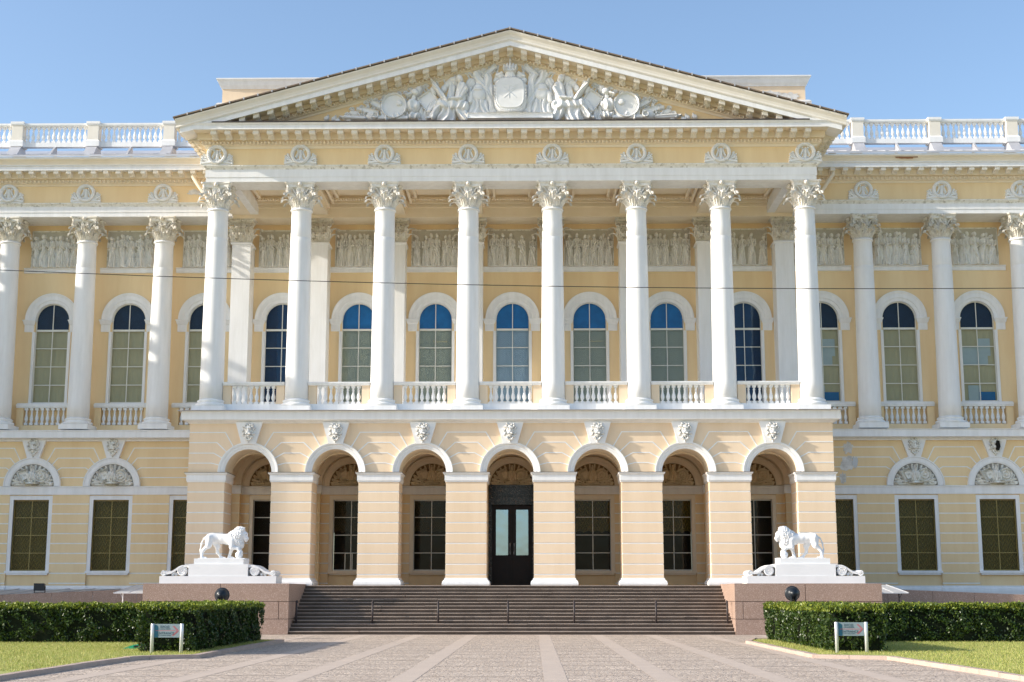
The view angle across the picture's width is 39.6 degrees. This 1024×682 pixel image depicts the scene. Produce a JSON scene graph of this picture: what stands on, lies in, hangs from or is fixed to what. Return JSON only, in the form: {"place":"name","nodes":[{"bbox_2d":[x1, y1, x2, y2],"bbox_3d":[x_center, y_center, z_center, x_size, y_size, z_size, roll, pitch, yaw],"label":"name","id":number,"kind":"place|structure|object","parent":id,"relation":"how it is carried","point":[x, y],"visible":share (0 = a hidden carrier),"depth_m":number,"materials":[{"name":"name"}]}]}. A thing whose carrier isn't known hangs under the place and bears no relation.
{"place":"outdoors","nodes":[
{"label":"outdoors","id":0,"kind":"place"},
{"bbox_2d":[0,638,273,673],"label":"lawn","id":1,"kind":"structure","parent":0,"point":[3,672],"depth_m":37.18,"materials":[{"name":"green plant"}]},
{"bbox_2d":[0,599,264,651],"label":"clipped hedge","id":2,"kind":"object","parent":1,"relation":"on","point":[208,624],"visible":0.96,"depth_m":47.03,"materials":[{"name":"green plant"}]},
{"bbox_2d":[123,644,144,648],"bbox_3d":[-10.969,8.953,41.678,0.800,0.120,0.530,0,-10,1],"label":"valve box lid","id":3,"kind":"object","parent":1,"relation":"on","point":[133,646],"visible":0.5,"depth_m":41.44,"materials":[{"name":"green plastic"}]},
{"bbox_2d":[150,624,183,652],"bbox_3d":[-9.385,8.096,38.673,0.896,0.810,0.094,0,-10,1],"label":"entrance sign","id":4,"kind":"object","parent":1,"relation":"on","point":[167,630],"visible":1,"depth_m":38.69,"materials":[{"name":"metal"}]},
{"bbox_2d":[4,270,1013,288],"bbox_3d":[-0.605,-2.831,30.991,90.002,3.533,0.015,0,-10,1],"label":"overhead cable","id":5,"kind":"object","parent":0,"point":[547,286],"visible":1,"depth_m":30.66,"materials":[{"name":"rubber"}]},
{"bbox_2d":[0,635,1023,681],"bbox_3d":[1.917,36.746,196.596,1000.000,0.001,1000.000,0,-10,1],"label":"paving","id":6,"kind":"structure","parent":0,"point":[584,654],"depth_m":33.83,"materials":[{"name":"grey stone"}]},
{"bbox_2d":[0,590,142,607],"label":"ramp wall","id":7,"kind":"structure","parent":6,"relation":"on","point":[106,596],"depth_m":65.95,"materials":[{"name":"pink stone"}]},
{"bbox_2d":[33,583,45,592],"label":"box floodlight","id":8,"kind":"object","parent":7,"relation":"on","point":[39,586],"visible":1,"depth_m":66.10,"materials":[{"name":"black metal"}]},
{"bbox_2d":[0,588,121,594],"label":"metal apron","id":9,"kind":"object","parent":7,"relation":"on","point":[15,591],"visible":0.77,"depth_m":69.48,"materials":[{"name":"metal"}]},
{"bbox_2d":[113,585,142,602],"bbox_3d":[-16.480,11.905,63.396,2.070,2.100,2.108,0,-10,1],"label":"metal canopy","id":10,"kind":"object","parent":6,"relation":"on","point":[136,589],"visible":0.36,"depth_m":63.08,"materials":[{"name":"metal"}]},
{"bbox_2d":[0,639,283,680],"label":"kerb","id":11,"kind":"structure","parent":6,"relation":"on","point":[24,673],"depth_m":35.40,"materials":[{"name":"stone"}]},
{"bbox_2d":[215,588,229,600],"bbox_3d":[-10.963,10.237,53.500,0.570,1.905,0.415,0,-10,1],"label":"round floodlight","id":12,"kind":"object","parent":6,"relation":"on","point":[221,594],"visible":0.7,"depth_m":53.58,"materials":[{"name":"black metal"}]},
{"bbox_2d":[142,583,305,634],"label":"stair block","id":13,"kind":"structure","parent":6,"relation":"on","point":[279,600],"depth_m":59.46,"materials":[{"name":"pink stone"}]},
{"bbox_2d":[159,558,281,582],"bbox_3d":[-12.502,9.908,61.203,4.980,1.060,1.400,0,-10,1],"label":"lion pedestal","id":14,"kind":"object","parent":13,"relation":"on","point":[221,570],"visible":1,"depth_m":60.53,"materials":[{"name":"white stone"}]},
{"bbox_2d":[199,526,248,558],"bbox_3d":[-12.401,8.704,61.397,2.125,1.403,0.840,0,-10,1],"label":"lion statue","id":15,"kind":"object","parent":14,"relation":"on","point":[235,538],"visible":1,"depth_m":61.21,"materials":[{"name":"white stone"}]},
{"bbox_2d":[288,585,734,634],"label":"granite staircase","id":16,"kind":"structure","parent":6,"relation":"on","point":[533,610],"depth_m":61.21,"materials":[{"name":"stone"}]},
{"bbox_2d":[294,600,297,623],"bbox_3d":[-9.130,11.487,60.314,0.140,0.979,0.337,0,-10,1],"label":"handrail post","id":17,"kind":"object","parent":16,"relation":"on","point":[296,612],"visible":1,"depth_m":60.17,"materials":[{"name":"metal"}]},
{"bbox_2d":[371,600,373,623],"bbox_3d":[-5.901,11.479,60.267,0.140,0.979,0.337,0,-10,1],"label":"handrail post","id":18,"kind":"object","parent":16,"relation":"on","point":[372,612],"visible":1,"depth_m":60.14,"materials":[{"name":"metal"}]},
{"bbox_2d":[436,600,439,623],"bbox_3d":[-3.121,11.472,60.227,0.140,0.979,0.337,0,-10,1],"label":"handrail post","id":19,"kind":"object","parent":16,"relation":"on","point":[438,612],"visible":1,"depth_m":60.09,"materials":[{"name":"metal"}]},
{"bbox_2d":[506,600,509,623],"bbox_3d":[-0.171,11.464,60.183,0.140,0.979,0.337,0,-10,1],"label":"handrail post","id":20,"kind":"object","parent":16,"relation":"on","point":[507,612],"visible":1,"depth_m":60.05,"materials":[{"name":"metal"}]},
{"bbox_2d":[573,600,575,623],"bbox_3d":[2.628,11.457,60.142,0.140,0.979,0.337,0,-10,1],"label":"handrail post","id":21,"kind":"object","parent":16,"relation":"on","point":[574,612],"visible":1,"depth_m":60.01,"materials":[{"name":"metal"}]},
{"bbox_2d":[655,600,657,623],"bbox_3d":[6.078,11.447,60.092,0.140,0.979,0.337,0,-10,1],"label":"handrail post","id":22,"kind":"object","parent":16,"relation":"on","point":[656,612],"visible":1,"depth_m":59.95,"materials":[{"name":"metal"}]},
{"bbox_2d":[726,600,728,623],"bbox_3d":[9.078,11.440,60.048,0.140,0.979,0.337,0,-10,1],"label":"handrail post","id":23,"kind":"object","parent":16,"relation":"on","point":[727,612],"visible":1,"depth_m":59.92,"materials":[{"name":"metal"}]},
{"bbox_2d":[0,26,1023,594],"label":"palace","id":24,"kind":"structure","parent":6,"relation":"on","point":[654,408],"depth_m":70.66,"materials":[{"name":"paint"}]},
{"bbox_2d":[4,496,52,574],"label":"window","id":25,"kind":"structure","parent":24,"relation":"in","point":[30,551],"depth_m":70.95,"materials":[{"name":"green glass"}]},
{"bbox_2d":[32,304,68,402],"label":"window","id":26,"kind":"structure","parent":24,"relation":"in","point":[52,330],"depth_m":74.15,"materials":[{"name":"glass"}]},
{"bbox_2d":[85,496,132,574],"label":"window","id":27,"kind":"structure","parent":24,"relation":"in","point":[110,539],"depth_m":70.89,"materials":[{"name":"green glass"}]},
{"bbox_2d":[109,304,145,402],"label":"window","id":28,"kind":"structure","parent":24,"relation":"in","point":[128,327],"depth_m":74.10,"materials":[{"name":"glass"}]},
{"bbox_2d":[166,496,186,574],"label":"window","id":29,"kind":"structure","parent":24,"relation":"in","point":[177,516],"depth_m":70.84,"materials":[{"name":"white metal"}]},
{"bbox_2d":[186,304,203,402],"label":"window","id":30,"kind":"structure","parent":24,"relation":"in","point":[196,317],"depth_m":74.04,"materials":[{"name":"glass"}]},
{"bbox_2d":[248,496,270,574],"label":"window","id":31,"kind":"structure","parent":24,"relation":"in","point":[259,515],"depth_m":70.83,"materials":[{"name":"glass"}]},
{"bbox_2d":[263,304,287,402],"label":"window","id":32,"kind":"structure","parent":24,"relation":"in","point":[276,318],"depth_m":74.06,"materials":[{"name":"glass"}]},
{"bbox_2d":[327,495,357,574],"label":"window","id":33,"kind":"structure","parent":24,"relation":"in","point":[343,518],"depth_m":70.89,"materials":[{"name":"glass"}]},
{"bbox_2d":[341,304,371,402],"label":"window","id":34,"kind":"structure","parent":24,"relation":"in","point":[357,318],"depth_m":73.99,"materials":[{"name":"glass"}]},
{"bbox_2d":[408,495,445,574],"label":"window","id":35,"kind":"structure","parent":24,"relation":"in","point":[427,533],"depth_m":70.84,"materials":[{"name":"glass"}]},
{"bbox_2d":[418,303,451,401],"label":"window","id":36,"kind":"structure","parent":24,"relation":"in","point":[435,320],"depth_m":73.92,"materials":[{"name":"glass"}]},
{"bbox_2d":[488,485,533,584],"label":"doorway","id":37,"kind":"structure","parent":24,"relation":"in","point":[511,507],"depth_m":70.48,"materials":[{"name":"black wood"}]},
{"bbox_2d":[496,303,528,401],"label":"window","id":38,"kind":"structure","parent":24,"relation":"in","point":[512,319],"depth_m":73.86,"materials":[{"name":"glass"}]},
{"bbox_2d":[573,303,606,401],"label":"window","id":39,"kind":"structure","parent":24,"relation":"in","point":[589,319],"depth_m":73.81,"materials":[{"name":"glass"}]},
{"bbox_2d":[574,495,615,574],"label":"window","id":40,"kind":"structure","parent":24,"relation":"in","point":[594,522],"depth_m":70.72,"materials":[{"name":"glass"}]},
{"bbox_2d":[650,303,683,401],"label":"window","id":41,"kind":"structure","parent":24,"relation":"in","point":[666,321],"depth_m":73.75,"materials":[{"name":"glass"}]},
{"bbox_2d":[662,495,697,574],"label":"window","id":42,"kind":"structure","parent":24,"relation":"in","point":[679,516],"depth_m":70.65,"materials":[{"name":"glass"}]},
{"bbox_2d":[734,302,762,401],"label":"window","id":43,"kind":"structure","parent":24,"relation":"in","point":[746,316],"depth_m":73.70,"materials":[{"name":"glass"}]},
{"bbox_2d":[751,495,777,574],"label":"window","id":44,"kind":"structure","parent":24,"relation":"in","point":[763,507],"depth_m":70.46,"materials":[{"name":"glass"}]},
{"bbox_2d":[819,302,840,401],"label":"window","id":45,"kind":"structure","parent":24,"relation":"in","point":[829,328],"depth_m":73.54,"materials":[{"name":"glass"}]},
{"bbox_2d":[835,495,859,574],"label":"window","id":46,"kind":"structure","parent":24,"relation":"in","point":[846,505],"depth_m":70.38,"materials":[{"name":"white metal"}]},
{"bbox_2d":[882,302,918,400],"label":"window","id":47,"kind":"structure","parent":24,"relation":"in","point":[899,321],"depth_m":73.50,"materials":[{"name":"glass"}]},
{"bbox_2d":[894,495,942,574],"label":"window","id":48,"kind":"structure","parent":24,"relation":"in","point":[917,524],"depth_m":70.31,"materials":[{"name":"green glass"}]},
{"bbox_2d":[960,302,997,400],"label":"window","id":49,"kind":"structure","parent":24,"relation":"in","point":[976,322],"depth_m":73.43,"materials":[{"name":"glass"}]},
{"bbox_2d":[976,495,1023,574],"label":"window","id":50,"kind":"structure","parent":24,"relation":"in","point":[998,534],"depth_m":70.24,"materials":[{"name":"green glass"}]},
{"bbox_2d":[785,586,799,601],"bbox_3d":[10.534,10.152,53.191,0.570,1.965,0.415,0,-10,1],"label":"round floodlight","id":51,"kind":"object","parent":6,"relation":"on","point":[792,593],"visible":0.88,"depth_m":53.29,"materials":[{"name":"black metal"}]},
{"bbox_2d":[720,583,881,634],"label":"stair block","id":52,"kind":"structure","parent":6,"relation":"on","point":[746,601],"depth_m":59.09,"materials":[{"name":"pink stone"}]},
{"bbox_2d":[742,558,864,582],"bbox_3d":[12.435,9.843,60.839,4.980,1.060,1.400,0,-10,1],"label":"lion pedestal","id":53,"kind":"object","parent":52,"relation":"on","point":[802,570],"visible":1,"depth_m":60.17,"materials":[{"name":"white stone"}]},
{"bbox_2d":[774,526,824,558],"bbox_3d":[12.314,8.640,61.036,2.125,1.403,0.840,0,-10,1],"label":"lion statue","id":54,"kind":"object","parent":53,"relation":"on","point":[786,538],"visible":0.99,"depth_m":60.85,"materials":[{"name":"white stone"}]},
{"bbox_2d":[745,638,1023,680],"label":"kerb","id":55,"kind":"structure","parent":6,"relation":"on","point":[993,673],"depth_m":34.92,"materials":[{"name":"stone"}]},
{"bbox_2d":[882,584,908,601],"bbox_3d":[16.286,11.819,62.918,2.070,2.100,2.108,0,-10,1],"label":"metal canopy","id":56,"kind":"object","parent":6,"relation":"on","point":[886,588],"visible":0.38,"depth_m":62.58,"materials":[{"name":"metal"}]},
{"bbox_2d":[882,590,1023,603],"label":"ramp wall","id":57,"kind":"structure","parent":6,"relation":"on","point":[930,596],"depth_m":65.36,"materials":[{"name":"pink stone"}]},
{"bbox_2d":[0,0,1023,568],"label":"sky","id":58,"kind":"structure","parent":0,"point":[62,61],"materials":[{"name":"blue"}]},
{"bbox_2d":[752,639,1023,674],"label":"lawn","id":59,"kind":"structure","parent":0,"point":[889,654],"depth_m":37.81,"materials":[{"name":"green plant"}]},
{"bbox_2d":[834,622,868,651],"bbox_3d":[9.285,8.116,38.896,0.906,0.850,0.094,0,-10,1],"label":"entrance sign","id":60,"kind":"object","parent":59,"relation":"on","point":[851,628],"visible":1,"depth_m":38.91,"materials":[{"name":"metal"}]},
{"bbox_2d":[763,600,1023,651],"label":"clipped hedge","id":61,"kind":"object","parent":59,"relation":"on","point":[808,623],"visible":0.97,"depth_m":47.69,"materials":[{"name":"green plant"}]}
]}

